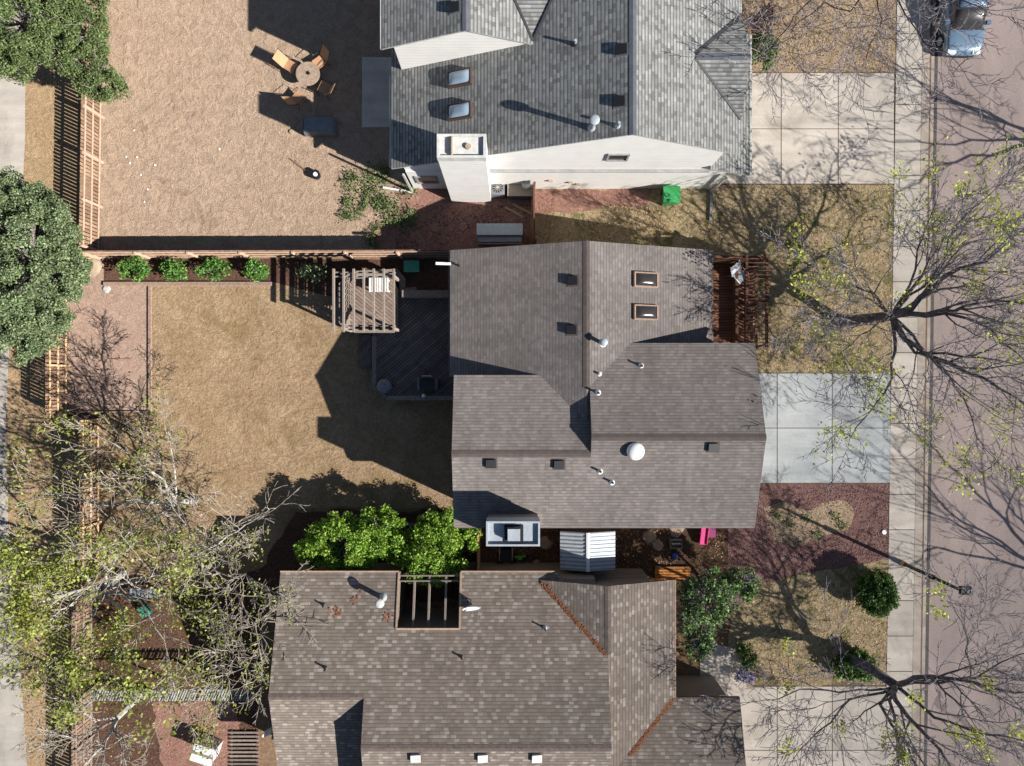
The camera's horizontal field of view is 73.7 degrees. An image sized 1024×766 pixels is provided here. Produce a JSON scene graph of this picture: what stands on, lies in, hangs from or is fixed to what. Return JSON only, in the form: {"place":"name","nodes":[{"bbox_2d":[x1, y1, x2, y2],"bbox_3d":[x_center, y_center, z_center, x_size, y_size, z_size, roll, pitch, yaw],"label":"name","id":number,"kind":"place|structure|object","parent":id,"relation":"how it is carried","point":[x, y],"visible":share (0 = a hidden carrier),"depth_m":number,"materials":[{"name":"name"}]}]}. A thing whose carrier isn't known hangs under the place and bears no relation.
{"place":"outdoors","nodes":[
{"label":"outdoors","id":0,"kind":"place"},
{"bbox_2d":[0,4,26,765],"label":"sidewalk","id":1,"kind":"structure","parent":0,"point":[12,121],"depth_m":34.97,"materials":[{"name":"concrete"}]},
{"bbox_2d":[6,0,99,765],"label":"verge","id":2,"kind":"structure","parent":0,"point":[53,131],"depth_m":35.00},
{"bbox_2d":[0,165,93,366],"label":"evergreen tree","id":3,"kind":"object","parent":2,"relation":"on","point":[36,227],"visible":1,"depth_m":28.77,"materials":[{"name":"green plant"}]},
{"bbox_2d":[0,0,131,103],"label":"evergreen tree","id":4,"kind":"object","parent":2,"relation":"on","point":[23,48],"visible":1,"depth_m":30.09,"materials":[{"name":"green plant"}]},
{"bbox_2d":[49,417,102,581],"bbox_3d":[-21.853,5.753,34.143,1.719,1.715,7.975,0,90,0],"label":"wooden fence","id":5,"kind":"object","parent":2,"relation":"on","point":[97,521],"visible":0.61,"depth_m":34.10,"materials":[{"name":"brown wood"}]},
{"bbox_2d":[67,258,147,410],"bbox_3d":[-20.712,-2.447,34.988,4.337,0.001,7.957,0,90,0],"label":"gravel pad","id":6,"kind":"object","parent":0,"point":[126,307],"visible":0.61,"depth_m":34.99,"materials":[{"name":"brown gravel"}]},
{"bbox_2d":[45,255,99,418],"bbox_3d":[-21.926,-2.312,34.143,1.710,1.715,8.313,0,90,0],"label":"wooden fence","id":7,"kind":"object","parent":6,"relation":"on","point":[58,378],"visible":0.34,"depth_m":34.10,"materials":[{"name":"brown wood"}]},
{"bbox_2d":[67,286,151,412],"bbox_3d":[-20.651,-1.767,34.950,4.371,0.120,6.604,0,90,0],"label":"landscape edging","id":8,"kind":"object","parent":6,"relation":"on","point":[150,324],"visible":0.68,"depth_m":34.89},
{"bbox_2d":[154,699,240,765],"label":"gravel yard","id":9,"kind":"structure","parent":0,"point":[181,754],"depth_m":34.98,"materials":[{"name":"gravel"}]},
{"bbox_2d":[190,735,222,765],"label":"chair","id":10,"kind":"object","parent":9,"relation":"on","point":[200,760],"visible":0.63,"depth_m":33.94,"materials":[{"name":"white paint"}]},
{"bbox_2d":[229,730,258,765],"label":"slatted deck","id":11,"kind":"structure","parent":9,"relation":"on","point":[232,736],"depth_m":34.88,"materials":[{"name":"brown wood"}]},
{"bbox_2d":[94,0,412,257],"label":"dirt yard","id":12,"kind":"structure","parent":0,"point":[205,80],"depth_m":35.00,"materials":[{"name":"brown soil"}]},
{"bbox_2d":[79,0,105,250],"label":"wooden fence","id":13,"kind":"object","parent":12,"relation":"on","point":[84,122],"visible":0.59,"depth_m":34.10,"materials":[{"name":"brown wood"}]},
{"bbox_2d":[271,48,298,76],"bbox_3d":[-11.389,-16.141,34.458,0.974,1.094,0.680,30,90,0],"label":"patio chair","id":14,"kind":"object","parent":12,"relation":"on","point":[282,60],"visible":0.96,"depth_m":34.41,"materials":[{"name":"wood"}]},
{"bbox_2d":[280,87,308,110],"bbox_3d":[-10.956,-14.336,34.458,0.975,1.095,0.677,-42,90,0],"label":"patio chair","id":15,"kind":"object","parent":12,"relation":"on","point":[298,97],"visible":1,"depth_m":34.52,"materials":[{"name":"wood"}]},
{"bbox_2d":[296,62,319,85],"bbox_3d":[-10.255,-15.536,34.619,1.200,0.762,1.200,0,90,0],"label":"patio table","id":16,"kind":"object","parent":12,"relation":"on","point":[307,73],"visible":1,"depth_m":34.27,"materials":[{"name":"stone"}]},
{"bbox_2d":[303,117,337,135],"bbox_3d":[-9.742,-12.998,34.620,1.700,0.720,0.750,0,90,0],"label":"storage box","id":17,"kind":"object","parent":12,"relation":"on","point":[320,126],"visible":1,"depth_m":34.35,"materials":[{"name":"grey plastic"}]},
{"bbox_2d":[310,43,331,73],"bbox_3d":[-9.601,-16.373,34.458,0.975,1.095,0.678,-40,90,0],"label":"patio chair","id":18,"kind":"object","parent":12,"relation":"on","point":[320,60],"visible":0.94,"depth_m":34.49,"materials":[{"name":"wood"}]},
{"bbox_2d":[316,78,335,99],"bbox_3d":[-9.319,-14.843,34.458,0.975,1.094,0.680,25,90,0],"label":"patio chair","id":19,"kind":"object","parent":12,"relation":"on","point":[326,89],"visible":1,"depth_m":34.54,"materials":[{"name":"brown wood"}]},
{"bbox_2d":[362,57,390,126],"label":"patio slab","id":20,"kind":"structure","parent":12,"relation":"on","point":[376,72],"depth_m":34.95,"materials":[{"name":"concrete"}]},
{"bbox_2d":[334,155,428,249],"bbox_3d":[-6.736,-9.228,34.882,4.789,0.322,4.710,-19,90,0],"label":"shrub","id":21,"kind":"object","parent":12,"relation":"on","point":[365,200],"visible":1,"depth_m":34.86,"materials":[{"name":"plant"}]},
{"bbox_2d":[92,509,453,765],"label":"shady ground","id":22,"kind":"structure","parent":0,"point":[281,556],"depth_m":34.99,"materials":[{"name":"brown soil"}]},
{"bbox_2d":[2,657,153,765],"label":"bare tree","id":23,"kind":"object","parent":22,"relation":"on","point":[114,721],"visible":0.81,"depth_m":30.68,"materials":[{"name":"white wood"}]},
{"bbox_2d":[71,574,101,765],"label":"wooden fence","id":24,"kind":"object","parent":22,"relation":"on","point":[83,721],"visible":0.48,"depth_m":34.11,"materials":[{"name":"brown wood"}]},
{"bbox_2d":[129,585,166,597],"bbox_3d":[-18.459,10.563,34.650,1.532,0.700,0.500,0,90,0],"label":"bench","id":25,"kind":"object","parent":22,"relation":"on","point":[142,593],"visible":0.59,"depth_m":34.30,"materials":[{"name":"wood"}]},
{"bbox_2d":[88,677,263,700],"bbox_3d":[-16.536,15.129,34.030,8.019,1.940,0.582,0,90,0],"label":"wooden fence","id":26,"kind":"object","parent":22,"relation":"on","point":[207,690],"visible":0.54,"depth_m":33.09,"materials":[{"name":"grey wood"}]},
{"bbox_2d":[293,504,482,587],"bbox_3d":[-6.029,7.871,33.517,9.244,3.225,4.204,0,90,0],"label":"leafy tree","id":27,"kind":"object","parent":22,"relation":"on","point":[363,543],"visible":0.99,"depth_m":32.73,"materials":[{"name":"green plant"}]},
{"bbox_2d":[103,258,447,295],"bbox_3d":[-11.939,-5.415,34.986,18.007,0.001,1.965,0,90,0],"label":"planting bed","id":28,"kind":"object","parent":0,"point":[431,275],"visible":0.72,"depth_m":34.99,"materials":[{"name":"soil"}]},
{"bbox_2d":[115,255,152,282],"bbox_3d":[-19.073,-5.761,34.403,1.525,1.217,1.446,-22,90,0],"label":"shrub","id":29,"kind":"object","parent":28,"relation":"on","point":[142,271],"visible":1,"depth_m":34.20,"materials":[{"name":"green plant"}]},
{"bbox_2d":[159,259,188,281],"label":"shrub","id":30,"kind":"object","parent":28,"relation":"on","point":[169,266],"visible":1,"depth_m":34.28,"materials":[{"name":"green plant"}]},
{"bbox_2d":[194,257,232,281],"bbox_3d":[-15.014,-5.693,34.476,1.816,1.066,1.305,-21,90,0],"label":"shrub","id":31,"kind":"object","parent":28,"relation":"on","point":[210,264],"visible":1,"depth_m":34.30,"materials":[{"name":"green plant"}]},
{"bbox_2d":[241,257,269,282],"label":"shrub","id":32,"kind":"object","parent":28,"relation":"on","point":[263,270],"visible":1,"depth_m":34.29,"materials":[{"name":"green plant"}]},
{"bbox_2d":[294,262,326,283],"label":"shrub","id":33,"kind":"object","parent":28,"relation":"on","point":[301,271],"visible":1,"depth_m":34.30,"materials":[{"name":"plant"}]},
{"bbox_2d":[392,268,416,291],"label":"retaining curb","id":34,"kind":"structure","parent":28,"relation":"on","point":[402,282],"depth_m":34.65,"materials":[{"name":"grey concrete"}]},
{"bbox_2d":[404,260,419,272],"bbox_3d":[-5.076,-5.897,34.715,0.780,0.570,0.580,0,90,0],"label":"storage bin","id":35,"kind":"object","parent":28,"relation":"on","point":[411,266],"visible":1,"depth_m":34.43,"materials":[{"name":"teal plastic"}]},
{"bbox_2d":[99,283,453,570],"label":"backyard lawn","id":36,"kind":"structure","parent":0,"point":[269,386],"depth_m":34.99,"materials":[{"name":"beige plant"}]},
{"bbox_2d":[103,282,271,285],"bbox_3d":[-16.580,-5.066,34.930,8.597,0.150,0.200,0,90,0],"label":"landscape edging","id":37,"kind":"object","parent":36,"relation":"on","point":[187,284],"visible":1,"depth_m":34.85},
{"bbox_2d":[337,269,399,328],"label":"raised platform","id":38,"kind":"structure","parent":36,"relation":"on","point":[378,306],"depth_m":34.38,"materials":[{"name":"beige wood"}]},
{"bbox_2d":[332,269,399,332],"bbox_3d":[-7.025,-3.906,33.635,2.948,2.730,3.010,0,90,0],"label":"pergola","id":39,"kind":"object","parent":38,"relation":"on","point":[363,327],"visible":0.98,"depth_m":32.30,"materials":[{"name":"beige wood"}]},
{"bbox_2d":[359,290,452,399],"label":"deck","id":40,"kind":"structure","parent":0,"point":[409,354],"depth_m":34.50,"materials":[{"name":"grey wood"}]},
{"bbox_2d":[377,379,391,392],"bbox_3d":[-6.298,0.152,33.979,0.759,1.048,0.720,0,90,0],"label":"kettle grill","id":41,"kind":"object","parent":40,"relation":"on","point":[384,385],"visible":1,"depth_m":33.60,"materials":[{"name":"metal"}]},
{"bbox_2d":[417,375,438,389],"bbox_3d":[-4.195,-0.022,34.010,1.000,0.980,0.704,0,90,0],"label":"gas grill","id":42,"kind":"object","parent":40,"relation":"on","point":[427,383],"visible":1,"depth_m":33.64,"materials":[{"name":"metal"}]},
{"bbox_2d":[373,186,535,259],"bbox_3d":[-2.974,-8.274,34.988,8.394,0.001,4.056,0,90,0],"label":"side bed","id":43,"kind":"object","parent":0,"point":[431,198],"visible":0.42,"depth_m":34.99,"materials":[{"name":"soil"}]},
{"bbox_2d":[491,184,504,198],"bbox_3d":[-0.718,-9.793,34.552,0.700,0.796,0.700,0,90,0],"label":"air conditioner","id":44,"kind":"object","parent":43,"relation":"on","point":[497,191],"visible":0.95,"depth_m":34.20,"materials":[{"name":"metal"}]},
{"bbox_2d":[477,223,522,244],"bbox_3d":[-0.615,-7.491,34.500,2.300,0.960,0.930,0,90,0],"label":"storage box","id":45,"kind":"object","parent":43,"relation":"on","point":[499,233],"visible":0.98,"depth_m":34.02,"materials":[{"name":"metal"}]},
{"bbox_2d":[507,184,531,199],"bbox_3d":[0.410,-9.844,34.560,1.280,0.840,0.980,0,90,0],"label":"patio heater box","id":46,"kind":"object","parent":43,"relation":"on","point":[517,192],"visible":0.61,"depth_m":34.14,"materials":[{"name":"grey"}]},
{"bbox_2d":[532,182,536,243],"bbox_3d":[1.110,-8.409,34.143,0.147,1.714,2.871,-1,90,0],"label":"wooden fence","id":47,"kind":"object","parent":43,"relation":"on","point":[533,211],"visible":0.96,"depth_m":33.55,"materials":[{"name":"wood"}]},
{"bbox_2d":[67,66,895,765],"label":"terrain","id":48,"kind":"structure","parent":0,"point":[685,666],"depth_m":35.00,"materials":[{"name":"soil"}]},
{"bbox_2d":[0,381,213,613],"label":"bare tree","id":49,"kind":"object","parent":48,"relation":"on","point":[139,469],"visible":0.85,"depth_m":30.75,"materials":[{"name":"plant"}]},
{"bbox_2d":[27,320,201,476],"bbox_3d":[-18.131,0.728,32.528,7.010,5.043,7.396,0,90,0],"label":"bare shrub","id":50,"kind":"object","parent":48,"relation":"on","point":[120,428],"visible":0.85,"depth_m":32.23,"materials":[{"name":"plant"}]},
{"bbox_2d":[0,469,308,765],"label":"leafing tree","id":51,"kind":"object","parent":48,"relation":"on","point":[21,596],"visible":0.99,"depth_m":29.53,"materials":[{"name":"green plant"}]},
{"bbox_2d":[119,469,327,765],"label":"bare tree","id":52,"kind":"object","parent":48,"relation":"on","point":[285,602],"visible":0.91,"depth_m":30.45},
{"bbox_2d":[82,250,447,259],"bbox_3d":[-12.075,-6.428,34.193,18.098,1.615,0.146,0,90,0],"label":"wooden fence","id":53,"kind":"object","parent":48,"relation":"on","point":[200,254],"visible":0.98,"depth_m":34.10,"materials":[{"name":"brown wood"}]},
{"bbox_2d":[27,355,725,760],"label":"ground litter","id":54,"kind":"object","parent":48,"relation":"on","point":[257,571],"visible":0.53,"depth_m":34.95,"materials":[{"name":"brown plant"}]},
{"bbox_2d":[268,562,745,765],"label":"house","id":55,"kind":"structure","parent":48,"relation":"on","point":[588,677],"depth_m":31.07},
{"bbox_2d":[380,0,751,220],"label":"house","id":56,"kind":"structure","parent":48,"relation":"on","point":[540,91],"depth_m":29.06,"materials":[{"name":"grey"}]},
{"bbox_2d":[414,176,438,183],"bbox_3d":[-4.150,-9.935,33.350,1.080,1.080,0.090,0,90,0],"label":"window","id":57,"kind":"structure","parent":56,"relation":"in","point":[419,179],"depth_m":33.34,"materials":[{"name":"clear glass"}]},
{"bbox_2d":[449,0,460,15],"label":"roof vent","id":58,"kind":"object","parent":56,"relation":"on","point":[454,7],"visible":1,"depth_m":28.00,"materials":[{"name":"grey"}]},
{"bbox_2d":[447,67,472,88],"bbox_3d":[-2.333,-13.537,30.247,1.150,0.320,0.700,0,90,23],"label":"skylight","id":59,"kind":"object","parent":56,"relation":"on","point":[461,77],"visible":1,"depth_m":30.14,"materials":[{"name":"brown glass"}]},
{"bbox_2d":[447,100,472,121],"bbox_3d":[-2.333,-12.067,30.247,1.150,0.320,0.700,0,90,23],"label":"skylight","id":60,"kind":"object","parent":56,"relation":"on","point":[459,110],"visible":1,"depth_m":30.13,"materials":[{"name":"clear glass"}]},
{"bbox_2d":[605,153,629,161],"bbox_3d":[4.700,-10.035,30.350,0.980,0.880,0.090,0,90,0],"label":"window","id":61,"kind":"structure","parent":56,"relation":"in","point":[611,157],"depth_m":30.39,"materials":[{"name":"white glass"}]},
{"bbox_2d":[613,94,626,108],"bbox_3d":[4.341,-11.365,27.542,0.560,0.140,0.520,0,90,23],"label":"roof vent","id":62,"kind":"object","parent":56,"relation":"on","point":[620,101],"visible":1,"depth_m":27.51,"materials":[{"name":"grey"}]},
{"bbox_2d":[615,42,628,57],"bbox_3d":[4.417,-13.452,27.510,0.560,0.140,0.520,0,90,23],"label":"roof vent","id":63,"kind":"object","parent":56,"relation":"on","point":[622,49],"visible":1,"depth_m":27.48,"materials":[{"name":"grey"}]},
{"bbox_2d":[448,241,766,545],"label":"house","id":64,"kind":"structure","parent":48,"relation":"on","point":[529,405],"depth_m":30.46,"materials":[{"name":"grey"}]},
{"bbox_2d":[566,324,577,335],"bbox_3d":[2.651,-2.361,30.346,0.560,0.140,0.520,0,90,19],"label":"roof vent","id":65,"kind":"object","parent":64,"relation":"on","point":[571,329],"visible":1,"depth_m":30.32,"materials":[{"name":"grey"}]},
{"bbox_2d":[567,275,578,286],"bbox_3d":[2.694,-4.542,30.331,0.560,0.140,0.520,0,90,19],"label":"roof vent","id":66,"kind":"object","parent":64,"relation":"on","point":[572,280],"visible":1,"depth_m":30.30,"materials":[{"name":"grey"}]},
{"bbox_2d":[627,442,644,459],"bbox_3d":[5.356,2.961,29.546,0.780,0.360,0.780,0,90,0],"label":"tubular skylight","id":67,"kind":"object","parent":64,"relation":"on","point":[635,450],"visible":1,"depth_m":29.42,"materials":[{"name":"white paint"}]},
{"bbox_2d":[633,271,657,287],"bbox_3d":[6.107,-4.699,31.020,1.220,0.250,0.680,0,90,-19],"label":"skylight","id":68,"kind":"object","parent":64,"relation":"on","point":[646,279],"visible":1,"depth_m":30.91,"materials":[{"name":"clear glass"}]},
{"bbox_2d":[633,304,657,319],"bbox_3d":[6.107,-3.216,31.020,1.220,0.250,0.680,0,90,-19],"label":"skylight","id":69,"kind":"object","parent":64,"relation":"on","point":[644,312],"visible":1,"depth_m":30.91,"materials":[{"name":"clear glass"}]},
{"bbox_2d":[706,441,719,452],"bbox_3d":[8.736,2.803,29.600,0.560,0.140,0.520,0,108,0],"label":"roof vent","id":70,"kind":"object","parent":64,"relation":"on","point":[713,446],"visible":1,"depth_m":29.58,"materials":[{"name":"grey"}]},
{"bbox_2d":[713,254,770,348],"bbox_3d":[10.625,-3.855,33.600,3.250,2.600,4.610,0,90,0],"label":"porch","id":71,"kind":"object","parent":64,"relation":"attached to","point":[734,304],"visible":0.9,"depth_m":34.52,"materials":[{"name":"wood"}]},
{"bbox_2d":[727,260,749,284],"bbox_3d":[11.282,-5.510,34.108,0.680,1.093,0.973,-42,90,0],"label":"patio chair","id":72,"kind":"object","parent":71,"relation":"on","point":[734,268],"visible":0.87,"depth_m":34.11,"materials":[{"name":"plastic"}]},
{"bbox_2d":[540,0,894,684],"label":"fallen leaves","id":73,"kind":"object","parent":48,"relation":"on","point":[768,308],"visible":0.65,"depth_m":34.95,"materials":[{"name":"plant"}]},
{"bbox_2d":[676,565,762,660],"bbox_3d":[9.404,10.461,33.257,3.518,3.635,5.186,38,90,0],"label":"leafy tree","id":74,"kind":"object","parent":48,"relation":"on","point":[712,589],"visible":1,"depth_m":32.49,"materials":[{"name":"green plant"}]},
{"bbox_2d":[700,536,1023,765],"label":"bare tree","id":75,"kind":"object","parent":48,"relation":"on","point":[891,690],"visible":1,"depth_m":29.93,"materials":[{"name":"grey plant"}]},
{"bbox_2d":[701,0,1023,145],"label":"bare tree","id":76,"kind":"object","parent":48,"relation":"on","point":[930,7],"visible":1,"depth_m":29.38,"materials":[{"name":"brown plant"}]},
{"bbox_2d":[452,500,727,599],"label":"side yard","id":77,"kind":"structure","parent":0,"point":[692,551],"depth_m":34.99,"materials":[{"name":"soil"}]},
{"bbox_2d":[499,546,512,560],"bbox_3d":[-0.308,8.481,34.458,0.679,1.094,0.975,0,90,0],"label":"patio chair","id":78,"kind":"object","parent":77,"relation":"on","point":[505,552],"visible":0.81,"depth_m":34.53,"materials":[{"name":"metal"}]},
{"bbox_2d":[559,528,614,571],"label":"metal shed","id":79,"kind":"structure","parent":77,"relation":"on","point":[587,549],"depth_m":32.75,"materials":[{"name":"white paint"}]},
{"bbox_2d":[655,566,689,579],"bbox_3d":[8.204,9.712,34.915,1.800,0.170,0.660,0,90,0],"label":"bench","id":80,"kind":"object","parent":77,"relation":"on","point":[672,570],"visible":0.87,"depth_m":34.83,"materials":[{"name":"orange wood"}]},
{"bbox_2d":[699,528,715,544],"bbox_3d":[9.948,7.718,34.670,0.790,0.660,1.050,0,90,0],"label":"play slide","id":81,"kind":"object","parent":77,"relation":"on","point":[705,533],"visible":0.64,"depth_m":34.65,"materials":[{"name":"pink plastic"}]},
{"bbox_2d":[535,188,734,255],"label":"side lawn","id":82,"kind":"structure","parent":0,"point":[569,222],"depth_m":34.99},
{"bbox_2d":[535,189,651,211],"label":"side mulch","id":83,"kind":"object","parent":82,"relation":"on","point":[553,200],"visible":0.9,"depth_m":34.98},
{"bbox_2d":[661,185,680,205],"bbox_3d":[7.948,-9.403,34.434,0.840,1.127,0.880,0,90,0],"label":"garbage bin","id":84,"kind":"object","parent":82,"relation":"on","point":[671,195],"visible":1,"depth_m":33.91,"materials":[{"name":"green plastic"}]},
{"bbox_2d":[699,643,746,686],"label":"front path","id":85,"kind":"structure","parent":0,"point":[722,664],"depth_m":34.97,"materials":[{"name":"concrete"}]},
{"bbox_2d":[734,669,755,683],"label":"flowering plant","id":86,"kind":"object","parent":85,"relation":"on","point":[737,677],"visible":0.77,"depth_m":34.60,"materials":[{"name":"purple plant"}]},
{"bbox_2d":[721,686,885,765],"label":"driveway","id":87,"kind":"structure","parent":0,"point":[749,714],"depth_m":34.97,"materials":[{"name":"concrete"}]},
{"bbox_2d":[715,73,893,183],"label":"driveway","id":88,"kind":"structure","parent":0,"point":[794,144],"depth_m":34.97,"materials":[{"name":"concrete"}]},
{"bbox_2d":[727,553,887,686],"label":"front lawn","id":89,"kind":"structure","parent":0,"point":[744,621],"depth_m":34.98,"materials":[{"name":"beige plant"}]},
{"bbox_2d":[736,642,758,671],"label":"bush","id":90,"kind":"object","parent":89,"relation":"on","point":[752,657],"visible":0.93,"depth_m":34.34,"materials":[{"name":"green plant"}]},
{"bbox_2d":[829,647,879,683],"bbox_3d":[17.352,14.232,34.428,2.626,1.252,1.881,0,90,0],"label":"bush","id":91,"kind":"object","parent":89,"relation":"on","point":[853,673],"visible":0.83,"depth_m":34.24,"materials":[{"name":"green plant"}]},
{"bbox_2d":[852,566,900,617],"bbox_3d":[18.191,10.451,34.111,2.310,1.803,2.547,0,90,0],"label":"round bush","id":92,"kind":"object","parent":89,"relation":"on","point":[878,595],"visible":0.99,"depth_m":33.68,"materials":[{"name":"green plant"}]},
{"bbox_2d":[728,484,888,615],"bbox_3d":[15.201,8.610,34.984,8.262,0.001,6.868,0,90,0],"label":"mulch bed","id":93,"kind":"object","parent":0,"point":[743,549],"visible":0.6,"depth_m":34.98,"materials":[{"name":"red soil"}]},
{"bbox_2d":[395,204,889,560],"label":"mulch chips","id":94,"kind":"object","parent":93,"relation":"on","point":[760,487],"visible":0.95,"depth_m":34.95,"materials":[{"name":"wood"}]},
{"bbox_2d":[764,499,853,543],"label":"bare clearing","id":95,"kind":"structure","parent":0,"point":[822,516],"depth_m":34.98,"materials":[{"name":"brown soil"}]},
{"bbox_2d":[735,185,893,372],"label":"front lawn","id":96,"kind":"structure","parent":0,"point":[793,206],"depth_m":34.98,"materials":[{"name":"brown plant"}]},
{"bbox_2d":[758,131,1023,502],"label":"bare tree","id":97,"kind":"object","parent":96,"relation":"on","point":[842,321],"visible":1,"depth_m":29.41,"materials":[{"name":"grey plant"}]},
{"bbox_2d":[741,0,895,71],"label":"front lawn","id":98,"kind":"structure","parent":0,"point":[747,5],"depth_m":34.98,"materials":[{"name":"brown plant"}]},
{"bbox_2d":[746,2,783,35],"bbox_3d":[12.547,-18.080,34.220,1.895,1.612,1.613,-36,90,0],"label":"purple shrub","id":99,"kind":"object","parent":98,"relation":"on","point":[761,22],"visible":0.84,"depth_m":33.97,"materials":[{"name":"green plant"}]},
{"bbox_2d":[752,32,781,70],"bbox_3d":[12.506,-16.684,34.217,1.900,1.604,1.810,29,90,0],"label":"green shrub","id":100,"kind":"object","parent":98,"relation":"on","point":[756,44],"visible":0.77,"depth_m":33.95,"materials":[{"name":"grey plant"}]},
{"bbox_2d":[759,373,890,482],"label":"driveway","id":101,"kind":"structure","parent":0,"point":[792,428],"depth_m":34.97,"materials":[{"name":"grey concrete"}]},
{"bbox_2d":[885,0,922,765],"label":"sidewalk","id":102,"kind":"structure","parent":0,"point":[907,150],"depth_m":34.97,"materials":[{"name":"concrete"}]},
{"bbox_2d":[900,560,971,594],"bbox_3d":[20.132,9.229,32.635,0.570,4.730,0.360,0,90,0],"label":"street lamp","id":103,"kind":"object","parent":102,"relation":"on","point":[907,565],"visible":0.93,"depth_m":32.08,"materials":[{"name":"black metal"}]},
{"bbox_2d":[925,0,1023,765],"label":"road","id":104,"kind":"structure","parent":0,"point":[987,521],"depth_m":35.12,"materials":[{"name":"grey asphalt"}]},
{"bbox_2d":[920,0,934,765],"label":"gutter pan","id":105,"kind":"object","parent":104,"relation":"on","point":[927,409],"visible":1,"depth_m":35.12,"materials":[{"name":"concrete"}]},
{"bbox_2d":[924,0,938,764],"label":"asphalt edge","id":106,"kind":"object","parent":104,"relation":"on","point":[930,410],"depth_m":35.11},
{"bbox_2d":[936,0,990,57],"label":"parked car","id":107,"kind":"object","parent":104,"relation":"on","point":[956,39],"visible":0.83,"depth_m":34.14,"materials":[{"name":"blue paint"}]},
{"label":"ground","id":108,"kind":"structure","parent":0,"visible":0},
{"bbox_2d":[911,0,930,765],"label":"curb","id":109,"kind":"structure","parent":108,"relation":"on","point":[919,474],"depth_m":34.97,"materials":[{"name":"concrete"}]},
{"bbox_2d":[919,0,931,765],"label":"curb face","id":110,"kind":"object","parent":109,"relation":"attached to","point":[925,397],"visible":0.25,"depth_m":35.02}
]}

